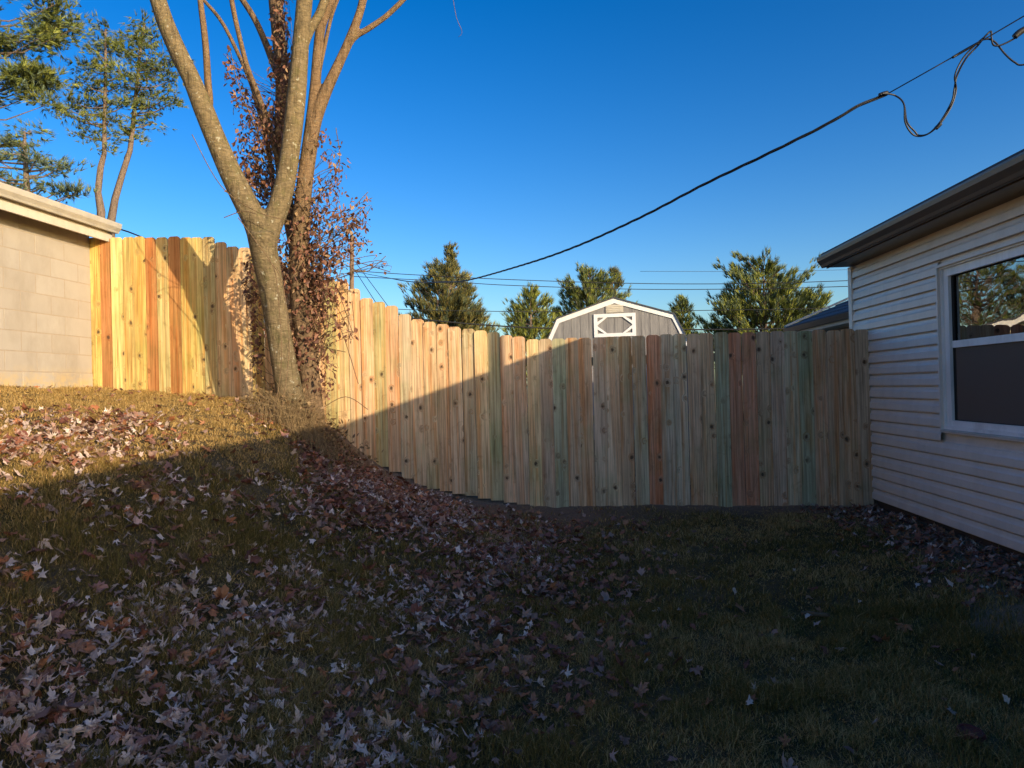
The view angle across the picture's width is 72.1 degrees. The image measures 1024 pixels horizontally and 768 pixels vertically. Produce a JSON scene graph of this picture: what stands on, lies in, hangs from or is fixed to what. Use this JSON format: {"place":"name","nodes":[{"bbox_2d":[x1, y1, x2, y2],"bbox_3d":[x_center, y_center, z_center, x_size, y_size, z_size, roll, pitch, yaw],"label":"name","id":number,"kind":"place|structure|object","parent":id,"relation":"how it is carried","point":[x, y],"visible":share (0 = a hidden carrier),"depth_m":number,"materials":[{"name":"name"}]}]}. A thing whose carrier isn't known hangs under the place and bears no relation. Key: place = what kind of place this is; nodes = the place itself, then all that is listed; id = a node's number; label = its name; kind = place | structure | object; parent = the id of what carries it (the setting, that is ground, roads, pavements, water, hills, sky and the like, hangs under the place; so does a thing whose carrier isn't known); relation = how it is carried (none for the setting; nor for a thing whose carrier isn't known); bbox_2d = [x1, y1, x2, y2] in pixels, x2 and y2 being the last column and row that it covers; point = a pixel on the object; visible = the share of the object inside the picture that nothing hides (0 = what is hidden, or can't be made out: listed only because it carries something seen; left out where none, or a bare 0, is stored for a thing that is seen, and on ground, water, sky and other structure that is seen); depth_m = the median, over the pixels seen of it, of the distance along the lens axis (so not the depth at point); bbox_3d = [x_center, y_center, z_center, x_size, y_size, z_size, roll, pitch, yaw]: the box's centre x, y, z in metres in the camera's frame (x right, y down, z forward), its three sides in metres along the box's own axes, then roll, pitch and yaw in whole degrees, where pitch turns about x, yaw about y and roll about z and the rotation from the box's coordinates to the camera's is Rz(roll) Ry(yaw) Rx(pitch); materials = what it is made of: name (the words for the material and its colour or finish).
{"place":"outdoors","nodes":[
{"label":"outdoors","id":0,"kind":"place"},
{"bbox_2d":[0,382,1023,767],"bbox_3d":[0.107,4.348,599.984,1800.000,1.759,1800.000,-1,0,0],"label":"ground","id":1,"kind":"structure","parent":0,"point":[38,711],"depth_m":3.29,"materials":[{"name":"green plant"}]},
{"bbox_2d":[0,116,98,203],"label":"pine tree","id":2,"kind":"object","parent":1,"relation":"on","point":[23,157],"visible":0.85,"depth_m":17.00,"materials":[{"name":"green plant"}]},
{"bbox_2d":[0,0,105,120],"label":"pine tree","id":3,"kind":"object","parent":1,"relation":"on","point":[27,74],"visible":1,"depth_m":19.99,"materials":[{"name":"green plant"}]},
{"bbox_2d":[0,182,121,387],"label":"block garage","id":4,"kind":"structure","parent":1,"relation":"on","point":[45,318],"depth_m":7.36,"materials":[{"name":"paint"}]},
{"bbox_2d":[121,229,144,237],"bbox_3d":[-4.656,-1.844,8.711,0.028,0.077,0.435,-2,0,22],"label":"thin cable","id":5,"kind":"object","parent":4,"relation":"attached to","point":[131,233],"visible":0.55,"depth_m":8.65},
{"bbox_2d":[30,9,143,217],"bbox_3d":[-13.216,-7.591,22.265,3.295,8.004,2.279,-2,0,24],"label":"pine tree","id":6,"kind":"object","parent":1,"relation":"on","point":[102,66],"visible":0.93,"depth_m":21.98,"materials":[{"name":"green plant"}]},
{"bbox_2d":[100,8,195,236],"bbox_3d":[-11.616,-7.843,22.336,2.651,8.260,2.518,-2,0,42],"label":"pine tree","id":7,"kind":"object","parent":1,"relation":"on","point":[146,67],"visible":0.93,"depth_m":22.45,"materials":[{"name":"green plant"}]},
{"bbox_2d":[150,0,328,418],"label":"maple tree","id":8,"kind":"object","parent":1,"relation":"on","point":[264,231],"visible":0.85,"depth_m":6.85,"materials":[{"name":"brown plant"}]},
{"bbox_2d":[214,376,413,500],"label":"dry weeds","id":9,"kind":"object","parent":1,"relation":"on","point":[296,421],"visible":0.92,"depth_m":6.68,"materials":[{"name":"plant"}]},
{"bbox_2d":[203,0,461,431],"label":"brown tree","id":10,"kind":"object","parent":1,"relation":"on","point":[319,96],"visible":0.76,"depth_m":7.25,"materials":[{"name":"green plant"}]},
{"bbox_2d":[192,0,390,409],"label":"dry vine","id":11,"kind":"object","parent":10,"relation":"attached to","point":[317,261],"visible":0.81,"depth_m":7.23,"materials":[{"name":"brown plant"}]},
{"bbox_2d":[349,235,365,288],"bbox_3d":[-6.574,-2.273,29.905,0.895,8.142,0.275,-2,0,18],"label":"utility pole","id":12,"kind":"object","parent":1,"relation":"on","point":[351,282],"visible":0.23,"depth_m":29.95,"materials":[{"name":"brown wood"}]},
{"bbox_2d":[353,259,387,305],"bbox_3d":[-5.768,-4.161,28.528,0.027,2.418,3.593,-1,0,-33],"label":"guy wire","id":13,"kind":"object","parent":12,"relation":"attached to","point":[371,283],"visible":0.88,"depth_m":28.25,"materials":[{"name":"grey metal"}]},
{"bbox_2d":[354,276,847,289],"bbox_3d":[7.383,-4.231,28.888,28.324,1.448,1.772,-1,0,8],"label":"power line","id":14,"kind":"object","parent":12,"relation":"attached to","point":[610,288],"visible":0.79,"depth_m":30.01,"materials":[{"name":"black metal"}]},
{"bbox_2d":[367,271,847,283],"bbox_3d":[7.383,-4.484,28.886,28.326,1.433,1.765,-1,0,8],"label":"power line","id":15,"kind":"object","parent":12,"relation":"attached to","point":[607,282],"visible":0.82,"depth_m":30.02,"materials":[{"name":"black metal"}]},
{"bbox_2d":[398,308,828,311],"bbox_3d":[6.240,-3.309,28.782,30.540,1.267,1.566,-1,0,8],"label":"power line","id":16,"kind":"object","parent":12,"relation":"attached to","point":[573,311],"visible":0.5,"depth_m":30.01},
{"bbox_2d":[358,95,886,282],"bbox_3d":[-2.439,-3.208,17.449,0.980,3.591,26.566,-1,0,-21],"label":"service cable","id":17,"kind":"object","parent":12,"relation":"attached to","point":[758,158],"visible":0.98,"depth_m":6.20,"materials":[{"name":"black rubber"}]},
{"bbox_2d":[889,16,1023,92],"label":"messenger wire","id":18,"kind":"object","parent":17,"relation":"attached to","point":[957,54],"visible":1,"depth_m":4.92,"materials":[{"name":"black metal"}]},
{"bbox_2d":[881,37,984,135],"bbox_3d":[3.026,-2.095,5.073,0.643,0.607,0.124,-2,0,28],"label":"cable loop","id":19,"kind":"object","parent":18,"relation":"hanging from","point":[908,124],"visible":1,"depth_m":5.02,"materials":[{"name":"black rubber"}]},
{"bbox_2d":[895,37,983,136],"bbox_3d":[3.017,-2.095,5.056,0.642,0.608,0.092,-2,0,31],"label":"cable loop","id":20,"kind":"object","parent":18,"relation":"hanging from","point":[903,103],"visible":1,"depth_m":5.01,"materials":[{"name":"black rubber"}]},
{"bbox_2d":[952,41,979,58],"bbox_3d":[3.166,-2.329,4.916,0.168,0.086,0.031,-2,0,26],"label":"wire splice","id":21,"kind":"object","parent":18,"relation":"attached to","point":[955,55],"visible":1,"depth_m":4.92,"materials":[{"name":"grey metal"}]},
{"bbox_2d":[980,38,1023,65],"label":"cable tail","id":22,"kind":"object","parent":18,"relation":"attached to","point":[1004,53],"visible":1,"depth_m":4.83},
{"bbox_2d":[984,30,1023,46],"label":"cable tail","id":23,"kind":"object","parent":18,"relation":"attached to","point":[992,43],"visible":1,"depth_m":4.84},
{"bbox_2d":[1012,26,1023,38],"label":"cable connector","id":24,"kind":"object","parent":23,"relation":"attached to","point":[1018,33],"visible":1,"depth_m":4.78,"materials":[{"name":"grey metal"}]},
{"bbox_2d":[397,257,494,358],"bbox_3d":[-3.347,-2.511,36.038,5.145,8.047,5.454,-1,0,0],"label":"pine tree","id":25,"kind":"object","parent":1,"relation":"on","point":[458,297],"visible":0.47,"depth_m":35.03,"materials":[{"name":"green plant"}]},
{"bbox_2d":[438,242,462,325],"bbox_3d":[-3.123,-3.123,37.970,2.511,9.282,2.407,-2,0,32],"label":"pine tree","id":26,"kind":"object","parent":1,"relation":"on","point":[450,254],"visible":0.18,"depth_m":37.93,"materials":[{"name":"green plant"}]},
{"bbox_2d":[461,312,500,337],"bbox_3d":[-1.827,-1.245,36.942,3.690,5.448,3.476,-1,0,0],"label":"pine tree","id":27,"kind":"object","parent":1,"relation":"on","point":[497,329],"visible":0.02,"depth_m":37.08,"materials":[{"name":"green plant"}]},
{"bbox_2d":[89,236,873,507],"bbox_3d":[-0.596,-0.150,7.688,8.531,3.272,0.172,-1,0,6],"label":"wooden fence","id":28,"kind":"object","parent":1,"relation":"on","point":[169,314],"visible":0.88,"depth_m":7.52,"materials":[{"name":"brown wood"}]},
{"bbox_2d":[0,385,1023,767],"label":"leaf litter","id":29,"kind":"object","parent":1,"relation":"on","point":[404,507],"visible":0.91,"depth_m":4.03,"materials":[{"name":"brown plant"}]},
{"bbox_2d":[496,282,556,385],"bbox_3d":[0.988,-2.119,38.034,3.992,7.068,3.911,-1,0,0],"label":"pine tree","id":30,"kind":"object","parent":1,"relation":"on","point":[538,319],"visible":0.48,"depth_m":37.61,"materials":[{"name":"green plant"}]},
{"bbox_2d":[536,306,557,339],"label":"pine tree","id":31,"kind":"object","parent":1,"relation":"on","point":[548,324],"depth_m":41.89,"materials":[{"name":"green plant"}]},
{"bbox_2d":[545,260,636,335],"bbox_3d":[4.616,-2.949,40.094,5.960,8.574,5.646,-1,0,0],"label":"pine tree","id":32,"kind":"object","parent":1,"relation":"on","point":[580,295],"visible":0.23,"depth_m":39.23,"materials":[{"name":"green plant"}]},
{"bbox_2d":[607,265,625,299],"bbox_3d":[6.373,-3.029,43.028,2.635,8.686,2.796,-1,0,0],"label":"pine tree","id":33,"kind":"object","parent":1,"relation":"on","point":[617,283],"visible":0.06,"depth_m":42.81,"materials":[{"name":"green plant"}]},
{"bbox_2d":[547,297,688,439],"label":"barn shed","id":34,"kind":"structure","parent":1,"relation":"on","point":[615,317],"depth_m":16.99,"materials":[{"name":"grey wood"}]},
{"bbox_2d":[668,294,703,335],"bbox_3d":[9.248,-1.899,38.048,2.813,6.229,2.878,-1,0,-21],"label":"pine tree","id":35,"kind":"object","parent":1,"relation":"on","point":[682,303],"visible":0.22,"depth_m":37.82,"materials":[{"name":"green plant"}]},
{"bbox_2d":[690,245,832,373],"bbox_3d":[13.408,-3.138,38.167,7.836,8.502,7.226,-1,0,0],"label":"pine tree","id":36,"kind":"object","parent":1,"relation":"on","point":[788,301],"visible":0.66,"depth_m":36.94,"materials":[{"name":"green plant"}]},
{"bbox_2d":[801,611,829,616],"bbox_3d":[1.766,1.339,4.100,0.158,0.032,0.035,-1,0,14],"label":"stick","id":37,"kind":"object","parent":1,"relation":"on","point":[819,614],"visible":1,"depth_m":4.09,"materials":[{"name":"brown wood"}]},
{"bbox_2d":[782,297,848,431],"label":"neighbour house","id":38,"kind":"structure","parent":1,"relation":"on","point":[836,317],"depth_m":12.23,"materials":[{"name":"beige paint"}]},
{"bbox_2d":[816,149,1023,557],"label":"sided house","id":39,"kind":"structure","parent":1,"relation":"on","point":[936,295],"depth_m":5.65,"materials":[{"name":"plastic"}]},
{"bbox_2d":[935,237,1023,441],"bbox_3d":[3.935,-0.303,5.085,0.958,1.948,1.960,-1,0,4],"label":"window","id":40,"kind":"structure","parent":39,"relation":"in","point":[980,295],"depth_m":5.30,"materials":[{"name":"plastic"}]},
{"bbox_2d":[954,723,986,743],"bbox_3d":[1.809,1.380,2.780,0.110,0.042,0.110,-1,0,0],"label":"round cap","id":41,"kind":"object","parent":1,"relation":"on","point":[979,732],"visible":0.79,"depth_m":2.78,"materials":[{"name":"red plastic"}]},
{"bbox_2d":[0,0,1023,387],"label":"sky","id":42,"kind":"structure","parent":0,"point":[543,128],"materials":[{"name":"blue"}]},
{"bbox_2d":[411,317,784,329],"bbox_3d":[6.415,-2.447,25.156,25.142,1.267,1.344,-1,0,7],"label":"power line","id":43,"kind":"object","parent":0,"point":[551,328],"visible":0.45,"depth_m":25.99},
{"bbox_2d":[640,270,823,271],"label":"power line","id":44,"kind":"object","parent":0,"point":[698,271],"visible":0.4,"depth_m":60.05,"materials":[{"name":"black metal"}]}
]}

